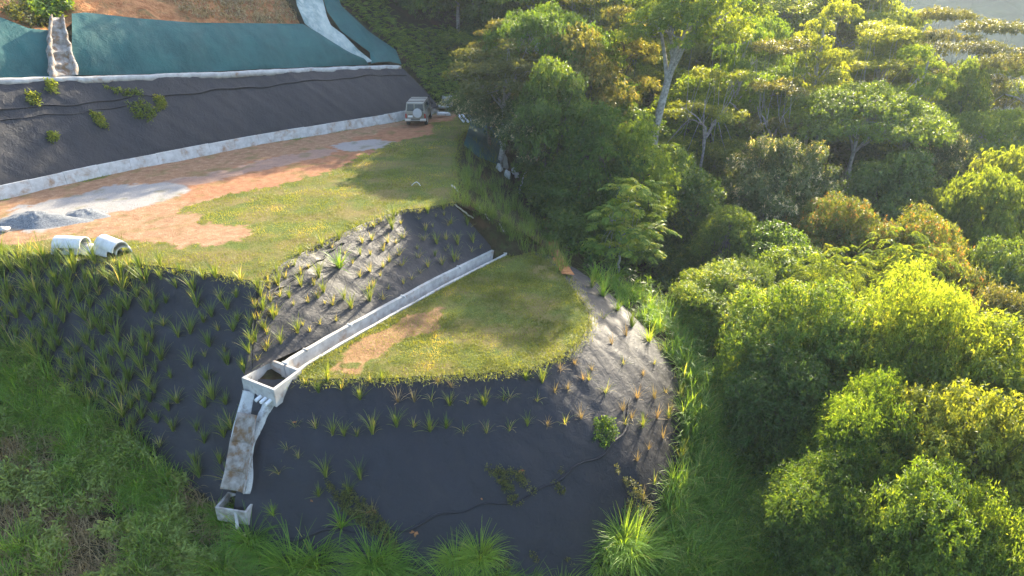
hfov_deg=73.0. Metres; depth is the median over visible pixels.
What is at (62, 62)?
stepped chute
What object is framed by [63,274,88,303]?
grass clump
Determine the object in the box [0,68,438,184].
cut slope sheet
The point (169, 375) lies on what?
grass clump
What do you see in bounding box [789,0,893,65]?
tree
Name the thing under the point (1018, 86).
tree
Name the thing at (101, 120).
weed patch
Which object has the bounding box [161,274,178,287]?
grass clump
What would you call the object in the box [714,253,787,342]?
tree
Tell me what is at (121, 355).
grass clump
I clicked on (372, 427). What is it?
grass clump
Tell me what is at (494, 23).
tree
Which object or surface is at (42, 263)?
grass clump
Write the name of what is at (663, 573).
tall grass clump
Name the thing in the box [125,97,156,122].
weed patch
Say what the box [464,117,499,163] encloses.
tarpaulin
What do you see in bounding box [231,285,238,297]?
grass clump
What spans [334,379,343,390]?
grass clump
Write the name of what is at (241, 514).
catch basin
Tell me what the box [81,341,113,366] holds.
grass clump
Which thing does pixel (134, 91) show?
weed patch
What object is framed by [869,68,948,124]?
tree
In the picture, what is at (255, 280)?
grass clump
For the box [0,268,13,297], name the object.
grass clump
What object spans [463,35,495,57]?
shrub
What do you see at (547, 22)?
tree
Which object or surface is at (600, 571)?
tall grass clump
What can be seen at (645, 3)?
tree
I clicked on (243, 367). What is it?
grass clump
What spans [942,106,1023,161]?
tree
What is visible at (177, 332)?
grass clump
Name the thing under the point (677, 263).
shrub
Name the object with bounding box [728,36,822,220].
tree
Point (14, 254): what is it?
grass clump
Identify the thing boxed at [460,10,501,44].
shrub
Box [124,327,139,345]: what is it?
grass clump
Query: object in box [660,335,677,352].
grass clump
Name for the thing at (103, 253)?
half culvert
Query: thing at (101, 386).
grass clump
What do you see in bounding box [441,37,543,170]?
tree
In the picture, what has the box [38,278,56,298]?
grass clump
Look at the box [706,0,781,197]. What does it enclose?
tree
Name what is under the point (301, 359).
drainage channel
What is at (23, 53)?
slope netting
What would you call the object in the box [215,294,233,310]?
grass clump
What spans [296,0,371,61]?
chute
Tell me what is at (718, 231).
tree
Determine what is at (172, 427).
grass clump
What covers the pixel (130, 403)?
grass clump
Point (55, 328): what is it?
grass clump
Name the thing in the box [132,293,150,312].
grass clump
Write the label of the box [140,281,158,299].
grass clump
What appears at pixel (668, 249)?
shrub
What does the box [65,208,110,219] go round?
gravel heap
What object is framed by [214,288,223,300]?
grass clump
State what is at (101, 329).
grass clump
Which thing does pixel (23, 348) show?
grass clump
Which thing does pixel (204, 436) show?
grass clump
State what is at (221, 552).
wild grass clump
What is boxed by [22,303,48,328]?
grass clump
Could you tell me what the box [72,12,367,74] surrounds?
slope netting
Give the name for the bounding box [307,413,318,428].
grass clump
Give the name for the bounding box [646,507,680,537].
grass clump
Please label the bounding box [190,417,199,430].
grass clump
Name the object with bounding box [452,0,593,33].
tree
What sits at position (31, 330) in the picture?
grass clump
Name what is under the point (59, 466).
wild grass clump
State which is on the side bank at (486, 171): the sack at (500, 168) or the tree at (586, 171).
the sack at (500, 168)
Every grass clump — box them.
[0,235,13,259]
[0,241,29,265]
[0,250,9,277]
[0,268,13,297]
[0,277,12,303]
[0,290,23,317]
[0,303,8,324]
[0,316,12,343]
[0,325,33,360]
[1,247,22,272]
[2,317,21,336]
[2,327,40,364]
[4,265,44,295]
[5,245,32,276]
[9,341,32,364]
[9,442,41,468]
[10,282,18,298]
[10,329,34,343]
[11,275,34,291]
[11,338,35,357]
[13,294,26,310]
[15,258,39,277]
[17,236,35,254]
[17,427,56,455]
[18,229,50,258]
[20,288,29,302]
[21,305,34,319]
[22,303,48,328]
[23,284,47,308]
[25,249,37,264]
[27,320,46,335]
[29,251,54,268]
[29,326,43,347]
[30,301,39,312]
[35,344,58,361]
[36,321,56,339]
[38,237,63,256]
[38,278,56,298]
[38,332,60,351]
[41,315,69,333]
[42,260,81,286]
[42,284,63,314]
[44,444,95,480]
[44,449,83,485]
[45,249,60,266]
[48,305,66,322]
[48,328,63,345]
[52,338,72,359]
[52,354,63,368]
[52,359,84,382]
[53,245,80,273]
[53,397,115,442]
[55,261,73,282]
[56,267,73,290]
[58,284,71,299]
[59,474,89,501]
[60,295,75,312]
[60,357,77,372]
[60,408,107,444]
[62,244,75,256]
[62,334,81,357]
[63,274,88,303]
[64,349,84,369]
[64,371,83,391]
[64,378,93,407]
[67,443,104,466]
[72,269,97,295]
[73,299,88,320]
[74,322,92,344]
[75,234,101,262]
[75,359,91,382]
[76,386,98,401]
[78,308,95,329]
[79,262,90,281]
[79,331,94,350]
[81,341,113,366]
[82,287,94,307]
[82,363,97,375]
[83,260,106,277]
[85,309,107,335]
[86,266,111,288]
[86,383,140,417]
[88,354,121,378]
[89,289,126,316]
[90,281,102,294]
[90,302,108,324]
[91,303,114,324]
[92,389,109,407]
[93,256,137,295]
[93,376,106,390]
[94,402,123,431]
[96,288,116,314]
[97,364,128,395]
[97,378,115,402]
[98,313,125,341]
[99,246,131,278]
[102,263,121,286]
[102,338,115,355]
[102,414,138,441]
[106,333,130,361]
[108,283,136,310]
[108,462,163,512]
[111,463,154,506]
[115,356,134,383]
[115,385,140,408]
[115,516,130,536]
[117,458,182,516]
[120,253,133,268]
[120,474,170,519]
[121,342,146,370]
[123,259,150,283]
[124,246,145,267]
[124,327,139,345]
[124,410,138,428]
[125,259,139,278]
[127,382,142,399]
[128,275,144,296]
[128,461,156,482]
[129,326,154,355]
[129,425,143,445]
[131,323,151,338]
[131,399,156,419]
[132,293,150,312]
[132,358,156,386]
[134,552,167,572]
[139,373,158,393]
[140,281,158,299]
[140,289,161,313]
[140,385,157,402]
[142,329,154,341]
[147,337,170,360]
[148,359,157,372]
[148,408,159,422]
[148,526,180,551]
[150,433,163,447]
[151,249,164,266]
[152,311,168,326]
[153,264,163,279]
[155,496,202,534]
[159,291,169,303]
[160,397,169,410]
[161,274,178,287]
[161,386,183,403]
[163,365,171,378]
[163,414,177,431]
[164,320,184,337]
[172,526,265,575]
[175,261,183,272]
[177,308,200,334]
[177,345,195,368]
[180,270,197,292]
[183,286,202,307]
[186,454,203,477]
[186,522,219,549]
[187,447,202,465]
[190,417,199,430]
[190,499,211,518]
[191,503,232,545]
[193,388,210,408]
[195,424,216,443]
[197,308,206,322]
[197,327,214,347]
[197,364,210,380]
[197,491,231,524]
[198,373,219,400]
[199,297,219,316]
[202,256,223,277]
[204,500,285,571]
[207,458,225,479]
[208,413,228,437]
[210,537,238,568]
[211,387,229,404]
[211,449,223,463]
[211,535,296,575]
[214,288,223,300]
[214,407,235,429]
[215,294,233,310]
[215,349,230,365]
[219,554,247,575]
[220,495,241,529]
[220,513,348,575]
[221,312,241,331]
[227,309,239,321]
[227,520,297,575]
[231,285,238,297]
[232,264,245,280]
[235,336,251,353]
[236,351,258,374]
[241,310,256,327]
[244,533,321,575]
[245,291,268,310]
[246,280,267,296]
[248,271,260,287]
[249,327,257,341]
[259,317,269,330]
[264,499,277,516]
[266,300,280,319]
[266,333,276,347]
[268,525,361,575]
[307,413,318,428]
[308,451,335,477]
[309,484,325,497]
[311,375,322,392]
[319,244,354,271]
[319,359,337,381]
[323,413,340,435]
[323,502,362,541]
[324,519,421,575]
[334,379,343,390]
[334,420,350,436]
[339,476,357,494]
[346,457,367,479]
[350,526,430,575]
[352,544,442,575]
[353,385,370,399]
[357,498,377,515]
[359,409,379,434]
[374,560,414,575]
[377,365,387,380]
[388,406,405,427]
[391,385,408,401]
[404,523,513,575]
[407,386,421,401]
[420,531,487,575]
[422,411,438,431]
[435,415,451,428]
[442,392,454,405]
[445,515,519,575]
[473,390,492,405]
[478,551,525,575]
[482,419,493,433]
[486,546,533,575]
[497,419,516,431]
[501,558,556,575]
[521,365,534,380]
[522,409,533,426]
[536,363,550,383]
[546,565,583,575]
[567,528,640,575]
[585,529,636,574]
[586,272,615,296]
[589,271,601,287]
[590,500,689,575]
[594,520,643,561]
[600,381,615,395]
[605,296,628,311]
[619,324,633,335]
[620,543,694,575]
[623,307,643,327]
[630,384,647,399]
[635,320,662,344]
[637,412,650,427]
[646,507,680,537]
[646,509,699,570]
[651,385,663,398]
[651,403,668,418]
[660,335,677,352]
[664,512,745,575]
[665,407,678,418]
[669,436,689,461]
[673,395,700,420]
[676,379,692,397]
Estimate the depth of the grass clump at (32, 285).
30.80 m
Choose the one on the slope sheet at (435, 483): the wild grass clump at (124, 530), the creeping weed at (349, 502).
the creeping weed at (349, 502)
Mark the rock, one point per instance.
(5, 229)
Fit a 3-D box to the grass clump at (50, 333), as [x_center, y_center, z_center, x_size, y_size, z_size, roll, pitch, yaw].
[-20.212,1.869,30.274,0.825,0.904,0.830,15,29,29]
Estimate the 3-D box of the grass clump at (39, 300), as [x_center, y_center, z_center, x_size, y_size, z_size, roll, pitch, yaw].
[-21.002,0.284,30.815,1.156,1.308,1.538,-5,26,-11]
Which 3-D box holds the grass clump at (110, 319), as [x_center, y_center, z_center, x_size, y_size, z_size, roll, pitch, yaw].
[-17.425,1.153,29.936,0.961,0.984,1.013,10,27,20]
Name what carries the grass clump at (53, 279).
on the slope sheet at (180, 441)
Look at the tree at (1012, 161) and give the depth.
54.48 m
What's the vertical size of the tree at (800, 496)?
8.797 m
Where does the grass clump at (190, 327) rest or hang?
on the slope sheet at (180, 441)
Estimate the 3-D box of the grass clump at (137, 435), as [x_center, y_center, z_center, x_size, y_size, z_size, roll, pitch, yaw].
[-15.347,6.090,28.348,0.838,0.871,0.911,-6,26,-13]
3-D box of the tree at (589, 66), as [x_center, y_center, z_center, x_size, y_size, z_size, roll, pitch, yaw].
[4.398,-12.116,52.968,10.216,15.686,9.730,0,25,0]
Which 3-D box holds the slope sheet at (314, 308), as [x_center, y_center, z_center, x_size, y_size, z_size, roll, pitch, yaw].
[-7.175,-1.022,33.922,3.357,2.885,16.567,16,30,31]
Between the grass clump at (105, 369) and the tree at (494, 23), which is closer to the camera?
the grass clump at (105, 369)
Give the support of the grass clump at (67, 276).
on the slope sheet at (180, 441)
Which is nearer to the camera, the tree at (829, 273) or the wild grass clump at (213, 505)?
the wild grass clump at (213, 505)
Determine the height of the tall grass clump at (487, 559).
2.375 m
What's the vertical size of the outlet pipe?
0.568 m
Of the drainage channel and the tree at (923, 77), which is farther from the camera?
the tree at (923, 77)
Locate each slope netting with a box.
[0,17,48,77]
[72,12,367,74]
[324,0,401,64]
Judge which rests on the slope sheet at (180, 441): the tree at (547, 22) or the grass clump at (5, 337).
the grass clump at (5, 337)
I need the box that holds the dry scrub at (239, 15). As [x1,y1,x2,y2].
[174,0,296,23]
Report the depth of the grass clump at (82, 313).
30.13 m
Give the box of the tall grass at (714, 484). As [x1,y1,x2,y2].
[576,257,824,575]
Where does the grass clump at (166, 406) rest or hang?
on the slope sheet at (180, 441)
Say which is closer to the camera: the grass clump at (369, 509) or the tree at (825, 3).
the grass clump at (369, 509)
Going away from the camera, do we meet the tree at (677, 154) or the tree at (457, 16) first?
the tree at (677, 154)
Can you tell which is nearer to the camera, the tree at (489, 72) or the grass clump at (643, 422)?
the grass clump at (643, 422)
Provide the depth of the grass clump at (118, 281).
30.18 m
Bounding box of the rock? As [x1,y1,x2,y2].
[0,226,10,231]
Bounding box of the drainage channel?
[280,250,506,377]
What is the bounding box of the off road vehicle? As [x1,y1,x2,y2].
[405,95,432,124]
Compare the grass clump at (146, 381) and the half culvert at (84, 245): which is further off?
the half culvert at (84, 245)
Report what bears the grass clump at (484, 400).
on the slope sheet at (435, 483)
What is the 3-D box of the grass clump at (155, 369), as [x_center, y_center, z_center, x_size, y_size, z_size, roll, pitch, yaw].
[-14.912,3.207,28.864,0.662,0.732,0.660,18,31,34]
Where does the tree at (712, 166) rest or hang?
on the hillside
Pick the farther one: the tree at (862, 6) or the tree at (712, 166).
the tree at (862, 6)
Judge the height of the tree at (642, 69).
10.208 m
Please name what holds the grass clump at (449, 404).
on the slope sheet at (435, 483)
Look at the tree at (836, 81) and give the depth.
64.18 m
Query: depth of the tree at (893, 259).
40.29 m
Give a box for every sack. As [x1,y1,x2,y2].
[496,163,502,171]
[503,155,508,168]
[505,169,510,178]
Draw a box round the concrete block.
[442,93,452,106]
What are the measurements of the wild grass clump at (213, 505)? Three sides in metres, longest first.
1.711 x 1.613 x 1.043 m
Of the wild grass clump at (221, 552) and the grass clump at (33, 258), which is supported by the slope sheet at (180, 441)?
the grass clump at (33, 258)
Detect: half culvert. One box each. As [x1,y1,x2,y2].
[51,235,90,248]
[51,242,83,254]
[78,243,93,254]
[91,245,121,256]
[94,234,128,252]
[113,244,132,254]
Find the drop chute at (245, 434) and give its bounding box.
[220,390,273,493]
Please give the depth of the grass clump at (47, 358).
30.14 m
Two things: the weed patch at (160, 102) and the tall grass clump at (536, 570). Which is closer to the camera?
the tall grass clump at (536, 570)
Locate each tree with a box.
[401,0,520,30]
[436,83,518,144]
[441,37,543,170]
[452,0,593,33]
[456,1,459,31]
[466,18,536,130]
[471,80,617,212]
[472,0,608,51]
[478,0,612,64]
[498,55,612,205]
[504,21,639,169]
[508,158,644,237]
[510,141,587,218]
[517,0,638,24]
[541,98,656,245]
[560,20,647,125]
[561,0,613,68]
[567,0,719,101]
[573,117,680,264]
[576,73,677,156]
[580,8,624,29]
[601,4,665,105]
[608,0,777,144]
[611,16,632,30]
[617,36,690,90]
[637,64,717,103]
[640,142,727,232]
[642,18,690,56]
[642,68,767,187]
[647,172,730,272]
[657,30,755,169]
[662,256,772,354]
[673,10,799,82]
[682,203,768,272]
[695,219,837,282]
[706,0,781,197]
[707,58,811,173]
[712,274,891,420]
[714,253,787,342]
[718,131,843,228]
[719,337,857,476]
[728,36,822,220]
[731,13,797,175]
[733,434,901,575]
[743,85,829,136]
[747,0,841,39]
[755,243,854,330]
[762,77,962,202]
[765,0,896,55]
[766,0,864,149]
[770,121,889,182]
[774,0,857,48]
[775,243,890,343]
[779,190,912,277]
[780,361,928,505]
[781,73,865,177]
[782,51,868,157]
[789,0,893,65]
[790,451,1021,575]
[794,20,916,185]
[795,0,942,80]
[804,253,1014,460]
[829,126,933,173]
[832,226,981,312]
[835,147,947,225]
[845,0,937,76]
[845,199,1001,301]
[847,18,927,170]
[847,473,1023,575]
[849,47,933,85]
[851,302,1023,499]
[859,377,1023,547]
[862,5,995,91]
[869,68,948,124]
[877,43,963,155]
[896,130,982,206]
[910,16,1023,109]
[912,55,994,188]
[922,160,1023,267]
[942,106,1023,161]
[952,60,1023,163]
[955,234,1023,314]
[957,49,1023,146]
[958,279,1023,365]
[959,144,1023,278]
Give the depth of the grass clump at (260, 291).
28.76 m
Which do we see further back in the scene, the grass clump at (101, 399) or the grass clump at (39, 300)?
the grass clump at (39, 300)
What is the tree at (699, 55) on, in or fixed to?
on the hillside
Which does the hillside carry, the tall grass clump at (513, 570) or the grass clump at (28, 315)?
the tall grass clump at (513, 570)
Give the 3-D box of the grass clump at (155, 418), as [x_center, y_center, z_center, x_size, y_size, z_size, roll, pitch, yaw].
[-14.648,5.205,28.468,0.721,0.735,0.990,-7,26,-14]
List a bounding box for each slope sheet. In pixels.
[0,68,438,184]
[0,251,258,504]
[226,253,684,575]
[245,203,491,375]
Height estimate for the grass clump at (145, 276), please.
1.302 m
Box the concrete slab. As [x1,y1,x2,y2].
[437,112,450,115]
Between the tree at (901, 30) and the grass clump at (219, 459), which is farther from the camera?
the tree at (901, 30)
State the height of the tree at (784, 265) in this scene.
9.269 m
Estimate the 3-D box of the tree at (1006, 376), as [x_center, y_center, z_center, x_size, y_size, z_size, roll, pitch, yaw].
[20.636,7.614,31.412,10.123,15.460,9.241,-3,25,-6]
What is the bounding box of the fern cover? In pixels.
[339,0,508,105]
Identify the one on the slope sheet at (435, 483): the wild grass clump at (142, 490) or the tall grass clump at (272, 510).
the tall grass clump at (272, 510)
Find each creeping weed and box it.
[324,462,654,568]
[592,415,619,448]
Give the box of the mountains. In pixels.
[637,0,1023,160]
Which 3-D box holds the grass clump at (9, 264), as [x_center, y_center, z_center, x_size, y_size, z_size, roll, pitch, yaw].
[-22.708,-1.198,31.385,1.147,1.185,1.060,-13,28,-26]
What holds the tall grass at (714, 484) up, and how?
on the hillside
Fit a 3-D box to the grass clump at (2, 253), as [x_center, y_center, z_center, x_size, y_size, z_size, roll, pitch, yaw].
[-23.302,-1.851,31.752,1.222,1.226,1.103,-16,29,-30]
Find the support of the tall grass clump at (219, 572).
on the hillside
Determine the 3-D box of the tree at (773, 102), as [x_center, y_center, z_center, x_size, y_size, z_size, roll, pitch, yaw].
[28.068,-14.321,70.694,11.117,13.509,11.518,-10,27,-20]
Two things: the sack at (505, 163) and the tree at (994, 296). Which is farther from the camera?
the sack at (505, 163)
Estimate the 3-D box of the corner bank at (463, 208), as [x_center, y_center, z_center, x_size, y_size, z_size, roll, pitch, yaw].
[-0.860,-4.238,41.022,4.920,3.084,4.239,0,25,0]
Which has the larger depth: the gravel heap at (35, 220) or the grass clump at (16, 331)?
the gravel heap at (35, 220)
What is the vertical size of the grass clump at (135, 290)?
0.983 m
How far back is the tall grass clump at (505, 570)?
26.17 m
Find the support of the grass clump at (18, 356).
on the slope sheet at (180, 441)
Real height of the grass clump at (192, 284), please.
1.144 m
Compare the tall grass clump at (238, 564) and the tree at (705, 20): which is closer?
the tall grass clump at (238, 564)
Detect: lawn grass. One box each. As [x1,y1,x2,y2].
[3,111,466,279]
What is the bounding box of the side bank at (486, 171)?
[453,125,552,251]
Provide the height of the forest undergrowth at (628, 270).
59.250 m
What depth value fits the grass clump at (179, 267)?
29.92 m
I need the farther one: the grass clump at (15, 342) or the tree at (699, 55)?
the tree at (699, 55)
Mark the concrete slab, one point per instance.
(444, 113)
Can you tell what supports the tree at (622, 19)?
on the hillside
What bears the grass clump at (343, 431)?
on the slope sheet at (435, 483)
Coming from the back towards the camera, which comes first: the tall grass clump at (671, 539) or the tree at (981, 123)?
the tree at (981, 123)
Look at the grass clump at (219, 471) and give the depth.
27.10 m
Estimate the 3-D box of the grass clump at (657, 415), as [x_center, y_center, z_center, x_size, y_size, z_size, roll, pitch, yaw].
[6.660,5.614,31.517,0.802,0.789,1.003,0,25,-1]
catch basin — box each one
[215,492,252,524]
[242,360,301,406]
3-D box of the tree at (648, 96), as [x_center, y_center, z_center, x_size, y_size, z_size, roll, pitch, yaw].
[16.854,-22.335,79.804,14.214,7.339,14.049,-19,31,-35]
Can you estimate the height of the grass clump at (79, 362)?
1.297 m
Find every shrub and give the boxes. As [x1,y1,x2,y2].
[423,27,477,55]
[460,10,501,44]
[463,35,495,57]
[535,199,601,253]
[599,219,676,273]
[649,243,700,288]
[804,182,848,207]
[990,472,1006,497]
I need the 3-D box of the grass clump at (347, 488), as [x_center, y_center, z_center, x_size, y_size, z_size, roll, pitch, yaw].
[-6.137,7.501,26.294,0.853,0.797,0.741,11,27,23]
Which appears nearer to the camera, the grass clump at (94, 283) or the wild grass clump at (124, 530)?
the wild grass clump at (124, 530)
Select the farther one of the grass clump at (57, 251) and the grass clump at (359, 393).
the grass clump at (57, 251)
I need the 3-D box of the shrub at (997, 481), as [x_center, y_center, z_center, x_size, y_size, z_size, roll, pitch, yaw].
[24.029,10.738,37.322,5.577,4.843,5.055,15,29,29]
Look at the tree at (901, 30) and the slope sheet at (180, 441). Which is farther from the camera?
the tree at (901, 30)
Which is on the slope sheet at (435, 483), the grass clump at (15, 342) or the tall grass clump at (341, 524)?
the tall grass clump at (341, 524)
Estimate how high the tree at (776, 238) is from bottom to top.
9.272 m
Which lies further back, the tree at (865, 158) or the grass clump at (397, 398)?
the tree at (865, 158)
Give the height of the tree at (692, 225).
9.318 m
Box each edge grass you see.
[3,122,474,287]
[301,254,512,373]
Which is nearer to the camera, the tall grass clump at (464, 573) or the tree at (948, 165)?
the tall grass clump at (464, 573)
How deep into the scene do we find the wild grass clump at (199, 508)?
27.04 m
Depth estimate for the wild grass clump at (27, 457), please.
28.04 m
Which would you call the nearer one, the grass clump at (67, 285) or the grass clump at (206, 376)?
the grass clump at (206, 376)
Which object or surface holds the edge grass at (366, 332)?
on the lawn at (362, 359)
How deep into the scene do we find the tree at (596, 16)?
64.38 m
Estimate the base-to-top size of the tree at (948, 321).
15.292 m
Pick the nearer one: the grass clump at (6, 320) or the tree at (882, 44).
the grass clump at (6, 320)
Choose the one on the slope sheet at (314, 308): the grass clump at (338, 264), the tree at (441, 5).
the grass clump at (338, 264)
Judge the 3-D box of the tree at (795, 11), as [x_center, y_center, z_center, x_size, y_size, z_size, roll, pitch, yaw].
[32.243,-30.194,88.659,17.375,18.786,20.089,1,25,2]
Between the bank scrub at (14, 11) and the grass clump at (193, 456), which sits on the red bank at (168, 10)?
the bank scrub at (14, 11)
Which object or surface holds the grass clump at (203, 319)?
on the slope sheet at (180, 441)
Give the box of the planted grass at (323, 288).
[242,195,482,359]
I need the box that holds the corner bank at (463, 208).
[455,182,471,219]
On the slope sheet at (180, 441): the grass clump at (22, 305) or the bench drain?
the grass clump at (22, 305)
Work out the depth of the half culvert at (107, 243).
31.25 m
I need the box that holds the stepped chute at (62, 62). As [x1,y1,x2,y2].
[46,14,78,76]
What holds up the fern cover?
on the hillside
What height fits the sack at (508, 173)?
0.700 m
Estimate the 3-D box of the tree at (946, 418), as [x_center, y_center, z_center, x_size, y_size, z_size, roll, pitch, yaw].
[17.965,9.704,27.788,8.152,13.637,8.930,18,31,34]
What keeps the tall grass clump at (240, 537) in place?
on the hillside
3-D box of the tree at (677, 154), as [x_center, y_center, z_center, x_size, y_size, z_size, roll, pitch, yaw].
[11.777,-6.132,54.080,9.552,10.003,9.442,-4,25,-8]
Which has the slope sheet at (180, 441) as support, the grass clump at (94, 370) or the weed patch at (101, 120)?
the grass clump at (94, 370)
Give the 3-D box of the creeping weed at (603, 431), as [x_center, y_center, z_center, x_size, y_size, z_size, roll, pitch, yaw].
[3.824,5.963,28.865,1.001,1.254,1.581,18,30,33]
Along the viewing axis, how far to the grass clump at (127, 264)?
30.59 m
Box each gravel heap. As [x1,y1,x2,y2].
[0,211,93,228]
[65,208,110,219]
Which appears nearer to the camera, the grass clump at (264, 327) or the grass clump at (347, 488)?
the grass clump at (347, 488)
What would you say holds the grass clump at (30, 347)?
on the hillside
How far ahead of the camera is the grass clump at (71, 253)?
31.12 m
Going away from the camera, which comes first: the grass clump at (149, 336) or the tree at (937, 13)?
the grass clump at (149, 336)
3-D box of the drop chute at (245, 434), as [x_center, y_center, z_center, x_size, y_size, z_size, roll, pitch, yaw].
[-10.418,6.037,26.944,1.704,3.221,2.875,8,26,16]
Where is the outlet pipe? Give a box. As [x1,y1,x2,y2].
[234,512,238,528]
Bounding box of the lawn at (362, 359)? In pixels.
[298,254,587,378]
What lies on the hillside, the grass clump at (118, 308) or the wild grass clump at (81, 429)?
the wild grass clump at (81, 429)
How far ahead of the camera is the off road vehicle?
56.31 m
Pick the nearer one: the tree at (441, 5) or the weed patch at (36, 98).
the weed patch at (36, 98)
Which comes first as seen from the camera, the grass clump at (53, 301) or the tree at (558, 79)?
the grass clump at (53, 301)
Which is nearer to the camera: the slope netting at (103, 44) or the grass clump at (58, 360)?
the grass clump at (58, 360)
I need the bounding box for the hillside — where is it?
[0,0,1006,575]
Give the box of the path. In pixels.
[544,218,573,274]
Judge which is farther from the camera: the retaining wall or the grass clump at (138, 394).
the retaining wall
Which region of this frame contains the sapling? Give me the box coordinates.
[579,176,681,279]
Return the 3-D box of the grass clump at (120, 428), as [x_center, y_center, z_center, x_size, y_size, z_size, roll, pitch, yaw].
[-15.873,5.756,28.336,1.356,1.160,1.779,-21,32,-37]
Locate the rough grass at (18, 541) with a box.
[0,335,200,575]
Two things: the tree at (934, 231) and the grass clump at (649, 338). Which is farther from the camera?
the tree at (934, 231)
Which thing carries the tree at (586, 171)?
on the hillside
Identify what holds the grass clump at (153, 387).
on the slope sheet at (180, 441)
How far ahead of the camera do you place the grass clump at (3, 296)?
31.11 m
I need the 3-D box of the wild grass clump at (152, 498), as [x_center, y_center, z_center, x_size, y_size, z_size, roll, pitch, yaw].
[-14.132,7.849,27.417,2.718,2.017,2.723,-16,36,-23]
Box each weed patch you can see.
[24,88,42,105]
[43,77,58,94]
[46,130,60,143]
[89,109,109,129]
[102,84,143,96]
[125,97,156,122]
[152,94,167,111]
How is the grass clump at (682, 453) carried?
on the slope sheet at (435, 483)
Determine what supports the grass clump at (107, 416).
on the slope sheet at (180, 441)
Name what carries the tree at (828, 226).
on the hillside
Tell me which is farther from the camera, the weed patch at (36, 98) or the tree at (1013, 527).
the weed patch at (36, 98)
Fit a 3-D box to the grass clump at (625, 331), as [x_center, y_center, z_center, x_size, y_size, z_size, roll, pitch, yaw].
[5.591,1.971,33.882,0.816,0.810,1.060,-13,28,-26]
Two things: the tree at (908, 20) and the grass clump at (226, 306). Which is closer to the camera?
the grass clump at (226, 306)
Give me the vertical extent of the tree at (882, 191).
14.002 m
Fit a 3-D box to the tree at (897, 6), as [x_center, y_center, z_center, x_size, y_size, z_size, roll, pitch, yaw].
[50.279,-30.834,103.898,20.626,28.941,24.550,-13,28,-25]
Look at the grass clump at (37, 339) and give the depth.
30.28 m
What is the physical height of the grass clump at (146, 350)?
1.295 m
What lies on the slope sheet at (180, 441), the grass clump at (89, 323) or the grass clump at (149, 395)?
the grass clump at (149, 395)
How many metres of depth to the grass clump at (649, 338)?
35.17 m
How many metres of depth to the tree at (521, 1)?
63.67 m
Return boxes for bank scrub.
[0,0,47,28]
[23,0,75,25]
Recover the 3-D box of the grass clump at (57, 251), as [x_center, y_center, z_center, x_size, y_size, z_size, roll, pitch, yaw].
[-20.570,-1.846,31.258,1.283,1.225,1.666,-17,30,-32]
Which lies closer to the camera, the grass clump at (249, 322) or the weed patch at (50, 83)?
the grass clump at (249, 322)
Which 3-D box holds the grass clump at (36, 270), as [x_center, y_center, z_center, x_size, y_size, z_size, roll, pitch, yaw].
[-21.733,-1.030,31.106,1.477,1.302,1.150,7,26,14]
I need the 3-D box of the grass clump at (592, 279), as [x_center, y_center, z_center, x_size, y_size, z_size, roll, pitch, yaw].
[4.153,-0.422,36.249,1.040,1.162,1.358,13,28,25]
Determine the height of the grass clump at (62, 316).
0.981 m
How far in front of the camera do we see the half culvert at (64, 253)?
31.48 m
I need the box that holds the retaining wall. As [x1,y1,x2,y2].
[0,109,433,199]
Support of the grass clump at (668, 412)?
on the hillside
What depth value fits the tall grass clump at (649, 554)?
27.48 m
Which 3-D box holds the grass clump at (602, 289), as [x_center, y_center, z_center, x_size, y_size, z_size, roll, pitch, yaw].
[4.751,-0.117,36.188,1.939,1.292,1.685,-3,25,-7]
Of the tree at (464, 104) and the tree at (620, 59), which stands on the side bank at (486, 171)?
the tree at (464, 104)
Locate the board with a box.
[454,204,473,217]
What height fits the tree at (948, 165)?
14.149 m
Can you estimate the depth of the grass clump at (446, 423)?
27.09 m
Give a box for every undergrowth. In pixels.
[0,346,260,575]
[378,0,1015,574]
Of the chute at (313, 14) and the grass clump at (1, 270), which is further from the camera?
the chute at (313, 14)
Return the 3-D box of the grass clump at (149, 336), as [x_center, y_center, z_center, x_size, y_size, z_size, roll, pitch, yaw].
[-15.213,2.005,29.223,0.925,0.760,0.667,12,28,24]
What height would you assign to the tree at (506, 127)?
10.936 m
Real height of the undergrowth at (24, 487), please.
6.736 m
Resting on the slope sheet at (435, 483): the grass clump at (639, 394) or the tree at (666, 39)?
the grass clump at (639, 394)
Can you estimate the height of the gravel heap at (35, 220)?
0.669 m
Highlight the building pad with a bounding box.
[0,112,471,282]
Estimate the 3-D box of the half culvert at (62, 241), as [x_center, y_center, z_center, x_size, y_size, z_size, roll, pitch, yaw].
[-20.085,-2.150,31.466,1.350,0.420,0.838,2,25,5]
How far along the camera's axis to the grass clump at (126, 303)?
29.93 m
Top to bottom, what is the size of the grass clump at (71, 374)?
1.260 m
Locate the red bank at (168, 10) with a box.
[0,0,299,29]
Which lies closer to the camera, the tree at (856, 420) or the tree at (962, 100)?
the tree at (856, 420)
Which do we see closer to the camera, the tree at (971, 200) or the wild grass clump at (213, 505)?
the wild grass clump at (213, 505)
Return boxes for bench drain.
[0,65,401,84]

